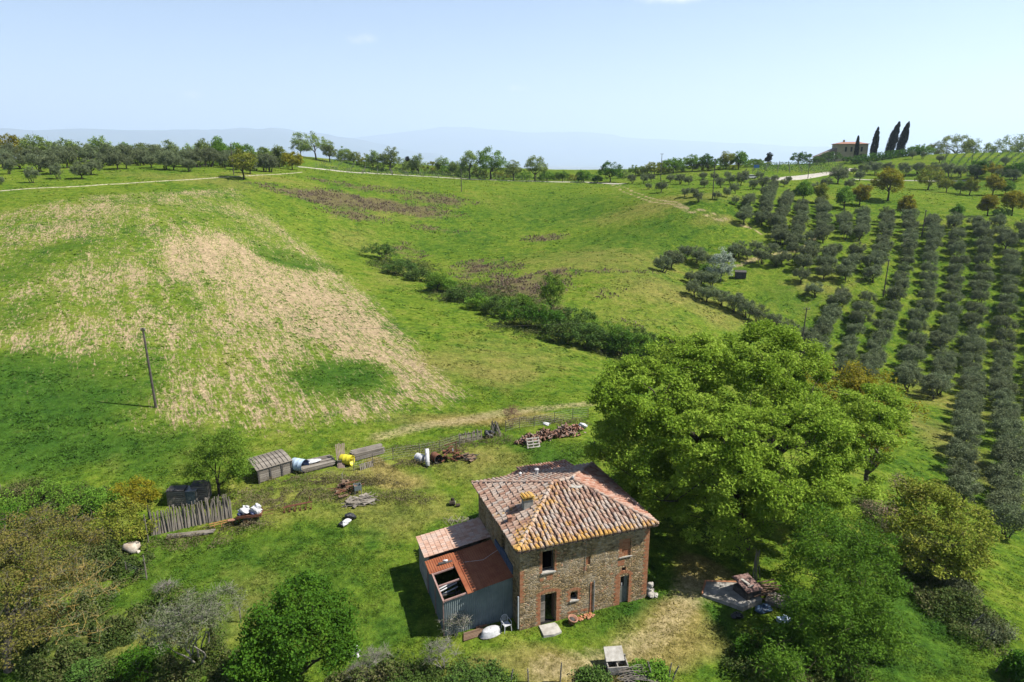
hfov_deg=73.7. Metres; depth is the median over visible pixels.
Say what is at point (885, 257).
olive tree
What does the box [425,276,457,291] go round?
hedge bush
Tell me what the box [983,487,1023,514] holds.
olive tree
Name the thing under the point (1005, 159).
olive tree
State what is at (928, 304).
olive tree
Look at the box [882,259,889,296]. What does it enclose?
power pole
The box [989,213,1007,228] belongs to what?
olive tree
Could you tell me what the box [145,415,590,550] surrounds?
undergrowth
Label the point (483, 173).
thicket tree
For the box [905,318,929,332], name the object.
olive tree
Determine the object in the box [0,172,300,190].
gravel road
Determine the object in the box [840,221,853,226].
olive tree
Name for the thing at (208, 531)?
pole stack
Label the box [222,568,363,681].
round bush
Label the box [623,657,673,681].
leafy bush
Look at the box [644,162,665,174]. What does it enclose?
skyline tree
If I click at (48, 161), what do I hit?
olive tree
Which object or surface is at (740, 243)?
olive tree
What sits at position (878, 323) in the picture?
olive tree
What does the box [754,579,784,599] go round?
plank heap
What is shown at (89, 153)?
olive tree
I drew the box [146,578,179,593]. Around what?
bare shrub
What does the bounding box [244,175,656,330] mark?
dead weeds
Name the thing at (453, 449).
iron frame
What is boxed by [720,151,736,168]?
skyline tree
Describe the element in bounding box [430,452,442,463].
rusty drum
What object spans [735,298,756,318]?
olive tree
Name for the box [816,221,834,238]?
olive tree
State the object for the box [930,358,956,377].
olive tree
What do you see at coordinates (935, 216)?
olive tree
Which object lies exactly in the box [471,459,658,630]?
stone farmhouse
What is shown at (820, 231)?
olive tree
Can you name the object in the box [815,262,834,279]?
olive tree
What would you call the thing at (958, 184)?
skyline tree
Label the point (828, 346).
olive tree
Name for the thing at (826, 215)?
olive tree
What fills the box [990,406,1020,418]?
olive tree
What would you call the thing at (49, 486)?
leafy bush
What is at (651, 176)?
olive tree
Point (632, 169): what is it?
skyline tree
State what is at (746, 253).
olive tree
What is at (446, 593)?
plastic pipes
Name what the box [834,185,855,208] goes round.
skyline tree
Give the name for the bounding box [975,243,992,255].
olive tree
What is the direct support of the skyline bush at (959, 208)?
on the ground at (128, 274)
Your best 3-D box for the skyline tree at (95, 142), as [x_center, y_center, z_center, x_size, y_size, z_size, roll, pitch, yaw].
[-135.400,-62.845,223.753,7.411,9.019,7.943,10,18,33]
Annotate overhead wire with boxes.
[374,308,802,328]
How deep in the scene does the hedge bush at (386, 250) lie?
155.85 m
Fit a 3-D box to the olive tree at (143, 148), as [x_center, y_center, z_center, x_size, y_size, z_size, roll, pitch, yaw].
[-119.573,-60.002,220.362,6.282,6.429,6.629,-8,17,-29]
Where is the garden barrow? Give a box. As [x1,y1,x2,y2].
[236,508,273,525]
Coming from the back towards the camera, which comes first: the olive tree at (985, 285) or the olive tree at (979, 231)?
the olive tree at (979, 231)
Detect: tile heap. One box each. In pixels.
[514,432,541,445]
[534,427,558,440]
[553,422,585,437]
[570,424,583,432]
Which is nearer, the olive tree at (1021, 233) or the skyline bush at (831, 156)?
the olive tree at (1021, 233)
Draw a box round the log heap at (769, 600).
[765,591,797,608]
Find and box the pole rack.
[752,549,760,580]
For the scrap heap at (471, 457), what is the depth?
63.25 m
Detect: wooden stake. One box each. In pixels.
[143,514,148,541]
[970,613,984,626]
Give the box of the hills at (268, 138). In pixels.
[0,128,441,164]
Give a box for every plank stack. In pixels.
[299,454,335,472]
[348,443,385,460]
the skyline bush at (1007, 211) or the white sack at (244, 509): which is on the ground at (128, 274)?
the skyline bush at (1007, 211)
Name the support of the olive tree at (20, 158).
on the ground at (128, 274)
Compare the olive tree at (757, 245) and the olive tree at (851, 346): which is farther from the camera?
the olive tree at (757, 245)
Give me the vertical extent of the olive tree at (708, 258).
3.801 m
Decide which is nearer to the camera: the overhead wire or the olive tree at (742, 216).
the overhead wire
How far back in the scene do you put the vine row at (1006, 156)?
290.28 m
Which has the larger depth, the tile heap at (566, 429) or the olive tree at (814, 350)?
the olive tree at (814, 350)
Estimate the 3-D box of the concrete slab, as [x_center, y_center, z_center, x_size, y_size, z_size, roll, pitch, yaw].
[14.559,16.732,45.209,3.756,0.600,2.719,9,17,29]
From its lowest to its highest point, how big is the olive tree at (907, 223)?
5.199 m
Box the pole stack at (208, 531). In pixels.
[166,529,215,538]
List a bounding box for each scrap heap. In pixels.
[327,479,362,497]
[340,492,379,508]
[454,451,478,460]
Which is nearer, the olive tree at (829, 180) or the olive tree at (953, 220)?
the olive tree at (953, 220)
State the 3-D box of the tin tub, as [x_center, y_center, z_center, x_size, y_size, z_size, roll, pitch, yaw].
[-1.296,17.711,41.649,1.504,0.420,0.752,-8,17,-26]
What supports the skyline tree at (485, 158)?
on the ground at (128, 274)
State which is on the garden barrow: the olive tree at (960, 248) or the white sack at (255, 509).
the white sack at (255, 509)
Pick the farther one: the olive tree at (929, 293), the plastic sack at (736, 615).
the olive tree at (929, 293)
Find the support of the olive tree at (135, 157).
on the ground at (128, 274)
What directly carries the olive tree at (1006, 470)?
on the ground at (128, 274)
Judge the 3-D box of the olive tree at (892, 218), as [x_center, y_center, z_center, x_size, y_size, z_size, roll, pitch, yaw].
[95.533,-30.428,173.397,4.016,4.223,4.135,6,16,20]
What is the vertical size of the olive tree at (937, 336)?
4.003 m
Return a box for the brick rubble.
[578,612,594,621]
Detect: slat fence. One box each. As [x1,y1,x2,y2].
[359,461,372,470]
[458,429,481,443]
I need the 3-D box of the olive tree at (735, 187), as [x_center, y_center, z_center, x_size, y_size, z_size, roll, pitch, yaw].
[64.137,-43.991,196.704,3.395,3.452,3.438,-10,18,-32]
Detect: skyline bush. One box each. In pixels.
[554,170,569,181]
[575,169,590,181]
[748,158,763,165]
[790,151,811,161]
[806,156,826,163]
[819,151,843,161]
[842,156,855,162]
[896,195,919,212]
[909,144,935,154]
[927,140,945,153]
[949,203,966,213]
[991,208,1013,215]
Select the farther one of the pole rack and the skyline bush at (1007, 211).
the skyline bush at (1007, 211)
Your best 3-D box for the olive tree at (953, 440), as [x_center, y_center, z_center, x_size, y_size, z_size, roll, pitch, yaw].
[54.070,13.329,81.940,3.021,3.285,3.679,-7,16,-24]
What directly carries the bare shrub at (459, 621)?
on the ground at (128, 274)
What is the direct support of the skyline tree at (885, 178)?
on the ground at (128, 274)
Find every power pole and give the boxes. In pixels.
[140,328,156,407]
[712,159,715,199]
[800,307,809,353]
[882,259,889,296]
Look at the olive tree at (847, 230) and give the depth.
165.38 m
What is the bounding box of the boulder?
[122,541,140,553]
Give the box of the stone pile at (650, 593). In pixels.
[646,582,657,597]
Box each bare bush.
[503,404,521,427]
[860,471,908,530]
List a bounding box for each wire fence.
[67,562,146,579]
[353,434,459,468]
[505,408,587,431]
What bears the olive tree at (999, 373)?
on the ground at (128, 274)
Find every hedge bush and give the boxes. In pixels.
[357,242,398,259]
[380,258,416,275]
[403,267,437,281]
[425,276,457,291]
[442,284,488,299]
[464,292,501,310]
[479,294,521,314]
[500,302,551,328]
[501,292,533,307]
[523,303,565,329]
[539,317,593,344]
[549,307,597,322]
[559,321,608,349]
[579,318,626,333]
[582,325,628,351]
[602,326,646,354]
[623,332,669,356]
[624,324,659,345]
[640,337,677,361]
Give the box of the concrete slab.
[701,580,761,610]
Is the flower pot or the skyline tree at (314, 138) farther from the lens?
the skyline tree at (314, 138)
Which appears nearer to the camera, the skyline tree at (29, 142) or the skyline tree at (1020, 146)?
the skyline tree at (29, 142)
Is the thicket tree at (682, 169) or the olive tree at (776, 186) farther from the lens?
the thicket tree at (682, 169)
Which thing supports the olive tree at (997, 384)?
on the ground at (128, 274)
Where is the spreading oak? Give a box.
[581,318,913,556]
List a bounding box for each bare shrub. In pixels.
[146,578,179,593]
[343,656,372,680]
[358,641,390,671]
[420,634,462,668]
[437,611,473,637]
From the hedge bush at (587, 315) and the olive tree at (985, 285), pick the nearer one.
the hedge bush at (587, 315)
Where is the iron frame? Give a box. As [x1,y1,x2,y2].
[444,441,456,456]
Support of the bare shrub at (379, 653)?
on the ground at (128, 274)
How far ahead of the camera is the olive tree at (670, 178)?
247.50 m
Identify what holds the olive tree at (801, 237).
on the ground at (128, 274)
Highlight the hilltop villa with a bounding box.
[812,140,868,162]
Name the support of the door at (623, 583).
in the stone farmhouse
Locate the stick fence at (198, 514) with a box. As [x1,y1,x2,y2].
[147,494,231,535]
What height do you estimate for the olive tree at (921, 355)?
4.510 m
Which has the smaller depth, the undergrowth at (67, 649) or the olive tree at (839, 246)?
the undergrowth at (67, 649)
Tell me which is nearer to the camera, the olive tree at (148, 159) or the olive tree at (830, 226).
the olive tree at (830, 226)
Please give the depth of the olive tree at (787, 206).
178.24 m
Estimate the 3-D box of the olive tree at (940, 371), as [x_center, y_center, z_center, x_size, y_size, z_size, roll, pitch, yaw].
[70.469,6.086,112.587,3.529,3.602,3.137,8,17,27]
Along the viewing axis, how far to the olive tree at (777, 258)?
149.95 m
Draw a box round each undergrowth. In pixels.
[0,476,1012,681]
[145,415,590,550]
[365,256,649,359]
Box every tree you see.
[0,133,19,152]
[0,141,19,156]
[0,149,12,158]
[0,153,10,166]
[0,158,17,173]
[0,501,115,673]
[10,154,28,168]
[16,136,33,157]
[16,554,122,650]
[18,134,51,150]
[19,145,41,162]
[23,166,39,182]
[24,153,46,171]
[37,155,62,174]
[39,148,55,157]
[46,140,68,152]
[48,163,62,178]
[53,149,77,167]
[55,137,79,161]
[67,144,84,163]
[69,161,90,178]
[72,141,87,159]
[77,144,97,159]
[82,157,103,174]
[87,135,112,160]
[95,141,120,165]
[96,152,108,166]
[107,148,124,169]
[116,143,130,158]
[120,145,138,163]
[120,153,133,168]
[127,148,148,165]
[132,581,248,664]
[134,142,148,161]
[136,146,151,163]
[142,153,157,167]
[146,143,160,160]
[150,145,165,164]
[152,149,176,169]
[161,139,178,151]
[161,152,184,169]
[174,150,192,161]
[178,426,258,495]
[179,142,193,150]
[180,159,196,171]
[188,146,206,166]
[194,138,211,163]
[199,146,220,166]
[208,135,228,165]
[208,148,220,165]
[216,153,229,167]
[221,149,240,166]
[227,147,258,179]
[228,142,255,153]
[240,158,257,173]
[256,146,272,156]
[256,155,271,171]
[258,153,279,171]
[270,144,286,167]
[280,151,304,169]
[288,139,311,153]
[290,131,334,159]
[319,141,338,161]
[335,149,351,160]
[336,146,349,159]
[346,151,360,161]
[354,152,368,164]
[365,150,379,167]
[371,154,389,168]
[378,146,403,168]
[391,157,407,169]
[402,162,419,171]
[408,153,427,172]
[420,161,441,171]
[422,268,451,291]
[434,155,449,173]
[440,161,457,173]
[448,161,459,175]
[454,165,471,177]
[459,150,480,178]
[471,168,489,178]
[475,146,509,179]
[492,168,512,178]
[503,160,522,180]
[514,170,531,179]
[523,155,547,180]
[536,271,566,308]
[537,170,554,179]
[563,174,578,179]
[591,175,603,182]
[596,162,622,182]
[615,169,631,177]
[627,174,636,183]
[628,165,643,174]
[635,166,653,175]
[640,173,648,183]
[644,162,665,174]
[647,172,655,179]
[652,254,672,272]
[655,179,668,191]
[656,166,672,172]
[662,157,684,172]
[663,250,683,268]
[666,173,674,180]
[672,162,692,171]
[674,174,685,183]
[677,245,692,259]
[681,154,703,170]
[681,188,690,196]
[683,269,696,282]
[684,175,692,182]
[685,280,701,296]
[689,245,707,262]
[690,162,710,170]
[690,188,698,193]
[692,191,703,202]
[694,270,708,282]
[695,253,712,265]
[695,284,720,301]
[698,153,719,170]
[699,172,707,179]
[700,178,709,187]
[704,247,736,280]
[704,271,720,285]
[706,158,728,169]
[710,172,719,179]
[712,289,729,306]
[713,191,721,198]
[714,177,726,187]
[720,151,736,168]
[722,188,731,194]
[725,175,736,183]
[726,243,741,258]
[726,292,743,311]
[727,161,741,168]
[729,183,739,193]
[730,150,749,168]
[731,196,739,204]
[732,240,747,255]
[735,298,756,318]
[736,171,749,185]
[736,207,754,223]
[739,161,755,167]
[740,203,754,212]
[740,249,751,259]
[741,194,755,207]
[743,193,756,203]
[748,179,758,189]
[748,240,762,252]
[748,302,769,321]
[752,245,772,263]
[752,502,921,681]
[754,210,771,225]
[755,171,764,179]
[757,176,770,188]
[757,205,773,217]
[758,195,773,204]
[759,185,776,193]
[759,199,774,208]
[763,189,776,200]
[764,152,772,161]
[764,181,778,190]
[764,243,778,254]
[765,313,782,328]
[767,213,778,226]
[768,254,782,266]
[769,179,779,185]
[769,228,784,242]
[770,223,788,231]
[771,215,786,225]
[772,209,786,217]
[774,206,789,214]
[774,231,786,244]
[776,317,798,329]
[777,193,792,203]
[777,229,791,244]
[777,249,791,264]
[779,199,792,205]
[779,204,791,211]
[780,178,788,184]
[783,192,795,198]
[784,232,798,246]
[786,241,800,256]
[788,229,805,241]
[790,223,806,234]
[791,211,809,223]
[791,219,805,227]
[792,179,813,198]
[792,200,809,213]
[792,267,811,283]
[793,324,812,339]
[794,253,813,270]
[796,198,808,204]
[796,210,809,216]
[797,244,819,262]
[800,340,824,355]
[802,239,821,251]
[803,327,823,343]
[803,360,934,493]
[804,230,816,240]
[804,281,823,297]
[810,322,833,338]
[813,182,830,198]
[814,203,831,213]
[814,211,833,221]
[814,252,838,267]
[814,335,831,351]
[815,226,831,243]
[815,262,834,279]
[815,312,836,326]
[816,217,830,225]
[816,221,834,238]
[819,245,837,262]
[820,176,833,185]
[820,302,843,319]
[823,242,843,258]
[826,291,851,310]
[828,163,849,183]
[833,357,852,374]
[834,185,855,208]
[834,210,853,220]
[835,263,854,280]
[835,284,850,302]
[835,347,858,364]
[836,215,850,224]
[837,223,853,238]
[838,340,857,356]
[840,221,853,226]
[840,255,857,272]
[842,333,859,344]
[844,178,854,186]
[845,240,866,254]
[845,322,866,336]
[847,253,865,267]
[848,309,872,323]
[849,300,875,314]
[850,183,872,204]
[852,205,870,215]
[852,224,868,240]
[853,135,859,158]
[854,169,865,180]
[855,211,868,217]
[855,220,870,231]
[856,215,870,223]
[856,352,883,373]
[857,291,877,302]
[858,162,872,172]
[860,359,879,375]
[862,250,884,268]
[862,264,882,282]
[866,336,886,352]
[867,346,888,366]
[869,126,879,156]
[870,166,905,200]
[870,242,891,253]
[870,249,889,261]
[870,328,893,342]
[871,162,883,174]
[871,318,895,333]
[874,236,894,250]
[875,234,890,242]
[877,212,893,219]
[877,221,895,230]
[878,218,892,226]
[878,227,893,235]
[879,206,896,214]
[879,213,895,222]
[880,308,899,320]
[881,161,895,170]
[881,472,1011,583]
[884,121,900,155]
[884,299,902,312]
[885,284,907,301]
[889,275,910,296]
[893,270,909,279]
[893,363,918,380]
[895,345,927,364]
[896,121,909,155]
[897,162,912,175]
[898,254,915,264]
[898,262,914,272]
[898,367,922,390]
[900,208,920,218]
[900,214,913,221]
[900,232,918,241]
[900,245,916,257]
[900,360,923,370]
[901,216,919,230]
[901,238,917,249]
[902,227,919,234]
[902,343,924,359]
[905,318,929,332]
[906,330,928,345]
[907,308,929,323]
[908,149,916,158]
[912,162,925,173]
[914,165,945,189]
[915,298,939,313]
[916,287,937,303]
[918,374,949,399]
[919,268,938,282]
[920,151,927,158]
[920,259,938,271]
[920,279,937,290]
[921,250,939,262]
[923,214,942,222]
[923,226,944,239]
[923,243,939,254]
[924,217,940,227]
[925,222,945,231]
[925,234,943,246]
[926,162,939,174]
[928,330,955,349]
[928,372,955,394]
[929,367,949,377]
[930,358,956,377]
[931,345,959,358]
[933,353,957,366]
[936,153,944,162]
[936,178,955,192]
[937,133,974,153]
[937,311,959,325]
[937,321,959,342]
[940,162,955,176]
[941,289,965,303]
[942,457,980,483]
[943,301,964,316]
[944,240,966,256]
[944,281,963,293]
[944,443,980,467]
[945,237,964,252]
[945,272,965,283]
[945,436,979,457]
[945,470,986,504]
[946,211,966,220]
[946,213,962,226]
[947,228,967,239]
[947,263,964,278]
[949,254,970,269]
[950,226,965,235]
[950,413,987,440]
[951,408,983,425]
[951,422,983,448]
[952,398,983,416]
[953,164,967,176]
[953,180,968,193]
[954,389,984,408]
[955,373,985,387]
[956,330,987,349]
[956,389,983,404]
[958,351,985,369]
[958,366,986,384]
[959,341,987,359]
[960,360,983,373]
[960,380,989,395]
[961,138,984,152]
[961,176,980,194]
[962,311,986,324]
[964,322,985,340]
[965,301,989,315]
[966,215,984,224]
[967,160,990,177]
[967,164,982,178]
[968,279,992,292]
[970,220,990,229]
[970,289,990,304]
[972,226,993,239]
[973,253,993,265]
[973,263,992,273]
[974,235,995,247]
[974,271,996,284]
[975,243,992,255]
[976,193,1000,215]
[981,135,1016,152]
[981,162,1004,174]
[983,174,1007,194]
[983,458,1023,484]
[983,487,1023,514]
[985,501,1023,538]
[987,375,1010,387]
[987,377,1019,396]
[987,387,1016,404]
[987,408,1023,429]
[987,417,1023,439]
[988,339,1017,354]
[988,362,1016,378]
[988,475,1023,497]
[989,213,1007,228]
[989,315,1018,328]
[989,369,1014,381]
[989,433,1023,459]
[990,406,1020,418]
[990,445,1023,472]
[991,224,1013,235]
[991,349,1015,360]
[991,397,1022,411]
[992,327,1016,343]
[992,356,1013,368]
[993,168,1005,177]
[996,231,1019,249]
[996,301,1021,318]
[997,430,1023,448]
[999,180,1016,193]
[999,189,1023,215]
[999,248,1020,255]
[999,293,1018,303]
[1000,261,1023,280]
[1000,274,1020,287]
[1000,281,1019,294]
[1001,157,1010,163]
[1001,253,1020,271]
[1003,162,1023,179]
[1003,169,1022,179]
[1008,134,1023,151]
[1013,219,1023,230]
[1016,229,1023,240]
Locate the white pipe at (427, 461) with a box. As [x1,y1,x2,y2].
[425,449,429,466]
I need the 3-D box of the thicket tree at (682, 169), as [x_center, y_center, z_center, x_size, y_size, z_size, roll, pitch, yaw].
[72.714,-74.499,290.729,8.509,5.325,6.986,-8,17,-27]
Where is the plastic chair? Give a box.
[500,614,511,633]
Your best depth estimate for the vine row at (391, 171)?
301.96 m
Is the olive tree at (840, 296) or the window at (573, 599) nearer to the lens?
the window at (573, 599)
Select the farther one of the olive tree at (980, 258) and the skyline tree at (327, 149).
the skyline tree at (327, 149)
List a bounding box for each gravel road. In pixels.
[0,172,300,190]
[296,166,628,183]
[776,168,851,179]
[855,179,965,181]
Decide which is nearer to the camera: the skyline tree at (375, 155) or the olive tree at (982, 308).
the olive tree at (982, 308)
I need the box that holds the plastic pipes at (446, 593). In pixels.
[439,581,460,595]
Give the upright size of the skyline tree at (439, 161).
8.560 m
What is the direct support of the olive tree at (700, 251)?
on the ground at (128, 274)
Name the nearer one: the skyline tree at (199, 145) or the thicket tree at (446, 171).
the skyline tree at (199, 145)
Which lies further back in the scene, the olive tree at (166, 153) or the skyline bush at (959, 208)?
the olive tree at (166, 153)
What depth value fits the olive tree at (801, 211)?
174.81 m
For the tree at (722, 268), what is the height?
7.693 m
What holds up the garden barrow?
on the ground at (128, 274)
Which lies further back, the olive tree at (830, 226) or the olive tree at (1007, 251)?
the olive tree at (830, 226)
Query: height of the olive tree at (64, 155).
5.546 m
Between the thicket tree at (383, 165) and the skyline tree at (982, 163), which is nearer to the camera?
the skyline tree at (982, 163)
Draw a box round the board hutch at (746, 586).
[732,573,763,599]
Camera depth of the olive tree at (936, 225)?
163.40 m
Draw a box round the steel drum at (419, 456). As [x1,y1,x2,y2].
[414,453,424,462]
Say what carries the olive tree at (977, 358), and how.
on the ground at (128, 274)
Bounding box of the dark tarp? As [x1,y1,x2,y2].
[484,430,494,438]
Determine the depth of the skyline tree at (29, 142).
218.22 m
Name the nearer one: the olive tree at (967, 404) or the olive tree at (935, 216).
the olive tree at (967, 404)
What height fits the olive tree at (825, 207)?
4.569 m
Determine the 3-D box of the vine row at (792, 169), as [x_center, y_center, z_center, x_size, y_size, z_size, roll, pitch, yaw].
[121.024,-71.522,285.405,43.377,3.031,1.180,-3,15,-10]
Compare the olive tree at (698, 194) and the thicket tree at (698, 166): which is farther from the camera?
the thicket tree at (698, 166)
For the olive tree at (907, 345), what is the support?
on the ground at (128, 274)
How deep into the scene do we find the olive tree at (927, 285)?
141.02 m
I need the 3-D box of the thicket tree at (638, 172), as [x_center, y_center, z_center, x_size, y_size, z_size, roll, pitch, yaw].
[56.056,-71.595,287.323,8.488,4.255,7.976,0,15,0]
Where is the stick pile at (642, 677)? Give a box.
[617,664,658,681]
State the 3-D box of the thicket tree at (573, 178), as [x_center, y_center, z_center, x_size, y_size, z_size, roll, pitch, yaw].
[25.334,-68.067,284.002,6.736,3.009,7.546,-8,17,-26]
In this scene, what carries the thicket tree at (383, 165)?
on the ground at (128, 274)
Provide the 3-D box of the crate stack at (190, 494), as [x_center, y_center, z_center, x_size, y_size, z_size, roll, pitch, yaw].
[-26.453,12.609,55.866,1.520,1.170,1.040,-2,15,-7]
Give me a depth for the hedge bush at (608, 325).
112.07 m
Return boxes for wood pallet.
[526,437,539,447]
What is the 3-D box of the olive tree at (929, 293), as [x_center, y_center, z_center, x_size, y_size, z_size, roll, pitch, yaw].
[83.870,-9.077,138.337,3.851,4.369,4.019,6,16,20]
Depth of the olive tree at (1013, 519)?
64.00 m
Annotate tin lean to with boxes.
[425,540,512,635]
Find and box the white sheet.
[303,459,320,462]
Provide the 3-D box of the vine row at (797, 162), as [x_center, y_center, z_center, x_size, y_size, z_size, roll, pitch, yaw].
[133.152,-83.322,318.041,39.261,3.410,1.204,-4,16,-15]
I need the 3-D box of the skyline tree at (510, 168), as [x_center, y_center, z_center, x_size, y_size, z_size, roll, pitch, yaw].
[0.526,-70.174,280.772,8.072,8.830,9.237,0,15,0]
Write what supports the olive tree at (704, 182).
on the ground at (128, 274)
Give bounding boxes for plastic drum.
[289,458,308,471]
[339,454,354,465]
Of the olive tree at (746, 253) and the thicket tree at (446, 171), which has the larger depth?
the thicket tree at (446, 171)
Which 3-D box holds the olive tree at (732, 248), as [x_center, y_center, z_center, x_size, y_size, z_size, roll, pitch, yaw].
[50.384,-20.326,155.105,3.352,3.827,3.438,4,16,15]
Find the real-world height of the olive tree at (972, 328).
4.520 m
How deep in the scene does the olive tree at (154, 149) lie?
220.62 m
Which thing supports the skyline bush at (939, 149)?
on the ground at (128, 274)
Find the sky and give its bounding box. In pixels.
[0,0,1023,150]
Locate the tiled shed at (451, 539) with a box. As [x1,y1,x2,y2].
[416,517,490,589]
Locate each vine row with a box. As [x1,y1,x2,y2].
[319,162,533,177]
[319,165,536,179]
[321,161,500,176]
[321,166,533,178]
[323,160,524,177]
[325,161,519,175]
[327,161,514,174]
[330,159,509,174]
[331,159,504,173]
[752,168,850,173]
[753,167,845,172]
[756,164,842,169]
[757,163,840,168]
[760,162,837,165]
[764,160,835,165]
[764,166,844,169]
[766,160,832,163]
[950,151,967,178]
[995,150,1015,165]
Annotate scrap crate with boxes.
[353,483,361,493]
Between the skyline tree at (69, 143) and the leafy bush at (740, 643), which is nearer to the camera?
the leafy bush at (740, 643)
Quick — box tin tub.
[479,625,501,638]
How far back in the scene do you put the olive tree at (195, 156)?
212.14 m
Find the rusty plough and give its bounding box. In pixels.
[282,496,311,512]
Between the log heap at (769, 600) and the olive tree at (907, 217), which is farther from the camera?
the olive tree at (907, 217)
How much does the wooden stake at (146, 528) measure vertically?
2.502 m
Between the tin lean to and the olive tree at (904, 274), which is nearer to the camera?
the tin lean to
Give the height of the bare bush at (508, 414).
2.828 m
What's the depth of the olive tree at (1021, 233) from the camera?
157.56 m
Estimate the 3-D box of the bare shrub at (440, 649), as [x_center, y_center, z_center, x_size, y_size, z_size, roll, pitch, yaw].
[-3.977,17.955,39.200,2.604,2.421,2.256,0,15,0]
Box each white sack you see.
[237,505,250,515]
[250,503,262,514]
[578,423,587,427]
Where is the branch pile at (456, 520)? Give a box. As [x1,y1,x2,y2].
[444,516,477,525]
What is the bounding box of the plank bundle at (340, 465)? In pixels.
[335,443,344,467]
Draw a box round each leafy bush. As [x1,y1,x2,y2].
[0,476,93,520]
[0,502,34,543]
[56,482,122,519]
[62,655,121,681]
[84,496,158,540]
[106,474,162,508]
[108,640,178,681]
[386,655,448,681]
[442,654,518,681]
[570,663,615,681]
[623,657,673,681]
[699,263,711,271]
[730,620,812,676]
[889,498,921,516]
[925,572,985,601]
[955,613,1021,645]
[997,649,1023,681]
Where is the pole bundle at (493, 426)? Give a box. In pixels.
[490,421,501,434]
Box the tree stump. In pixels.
[449,498,459,506]
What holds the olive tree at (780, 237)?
on the ground at (128, 274)
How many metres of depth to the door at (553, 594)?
42.80 m
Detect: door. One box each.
[540,595,544,621]
[551,592,554,617]
[619,575,627,602]
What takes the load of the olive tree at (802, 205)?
on the ground at (128, 274)
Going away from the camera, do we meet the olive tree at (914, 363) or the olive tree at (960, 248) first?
the olive tree at (914, 363)
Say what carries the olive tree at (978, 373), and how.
on the ground at (128, 274)
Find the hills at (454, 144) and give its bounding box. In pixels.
[355,127,1022,164]
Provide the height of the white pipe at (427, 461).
1.481 m
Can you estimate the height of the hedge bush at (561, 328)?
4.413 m
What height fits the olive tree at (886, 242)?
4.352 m
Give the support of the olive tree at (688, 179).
on the ground at (128, 274)
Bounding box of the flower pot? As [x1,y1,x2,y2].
[568,614,577,624]
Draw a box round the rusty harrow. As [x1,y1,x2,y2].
[209,518,239,527]
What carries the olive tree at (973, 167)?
on the ground at (128, 274)
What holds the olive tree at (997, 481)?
on the ground at (128, 274)
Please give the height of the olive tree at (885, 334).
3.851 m
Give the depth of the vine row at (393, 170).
311.48 m
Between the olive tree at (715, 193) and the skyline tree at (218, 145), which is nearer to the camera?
the olive tree at (715, 193)
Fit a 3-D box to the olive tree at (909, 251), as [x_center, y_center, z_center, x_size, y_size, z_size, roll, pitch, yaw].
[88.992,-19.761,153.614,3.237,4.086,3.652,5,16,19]
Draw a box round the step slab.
[539,622,561,637]
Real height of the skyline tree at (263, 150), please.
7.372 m
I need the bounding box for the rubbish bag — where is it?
[338,512,356,526]
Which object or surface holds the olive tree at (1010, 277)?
on the ground at (128, 274)
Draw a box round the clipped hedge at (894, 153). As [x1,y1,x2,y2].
[852,146,928,163]
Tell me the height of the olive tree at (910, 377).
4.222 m
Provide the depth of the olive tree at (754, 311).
127.22 m
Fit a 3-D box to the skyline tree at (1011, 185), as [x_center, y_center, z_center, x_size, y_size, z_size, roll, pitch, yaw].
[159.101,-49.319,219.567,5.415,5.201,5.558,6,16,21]
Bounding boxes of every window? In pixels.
[541,550,555,574]
[569,591,578,602]
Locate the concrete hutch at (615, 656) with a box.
[604,645,628,674]
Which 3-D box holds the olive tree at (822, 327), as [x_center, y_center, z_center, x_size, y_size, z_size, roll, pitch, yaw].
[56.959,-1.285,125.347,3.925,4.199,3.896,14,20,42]
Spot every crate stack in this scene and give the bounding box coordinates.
[165,485,187,505]
[184,486,197,503]
[190,480,211,500]
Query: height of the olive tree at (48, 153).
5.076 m
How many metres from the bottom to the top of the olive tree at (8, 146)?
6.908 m
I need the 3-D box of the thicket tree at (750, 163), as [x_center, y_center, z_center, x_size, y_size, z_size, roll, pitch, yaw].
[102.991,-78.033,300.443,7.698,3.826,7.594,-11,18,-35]
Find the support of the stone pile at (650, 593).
on the ground at (128, 274)
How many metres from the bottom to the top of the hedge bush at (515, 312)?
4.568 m
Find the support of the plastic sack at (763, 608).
on the ground at (128, 274)
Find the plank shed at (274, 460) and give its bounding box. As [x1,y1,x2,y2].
[248,449,292,483]
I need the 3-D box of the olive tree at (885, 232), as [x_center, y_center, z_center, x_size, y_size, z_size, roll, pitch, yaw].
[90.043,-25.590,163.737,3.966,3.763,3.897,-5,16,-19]
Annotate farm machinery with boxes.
[437,445,463,461]
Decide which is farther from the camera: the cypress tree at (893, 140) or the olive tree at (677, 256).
the cypress tree at (893, 140)
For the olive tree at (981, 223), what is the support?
on the ground at (128, 274)
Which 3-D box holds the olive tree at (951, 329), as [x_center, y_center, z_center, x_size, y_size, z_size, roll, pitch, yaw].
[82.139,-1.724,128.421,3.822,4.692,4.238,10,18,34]
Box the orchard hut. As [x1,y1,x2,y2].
[735,270,746,277]
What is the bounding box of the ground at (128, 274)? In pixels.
[0,152,1023,681]
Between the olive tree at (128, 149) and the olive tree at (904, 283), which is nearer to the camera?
the olive tree at (904, 283)
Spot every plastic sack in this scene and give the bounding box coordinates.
[730,611,743,618]
[755,603,772,613]
[776,614,790,623]
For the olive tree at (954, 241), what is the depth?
156.22 m
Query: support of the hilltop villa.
on the ground at (128, 274)
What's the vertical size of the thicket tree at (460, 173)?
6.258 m
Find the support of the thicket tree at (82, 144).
on the ground at (128, 274)

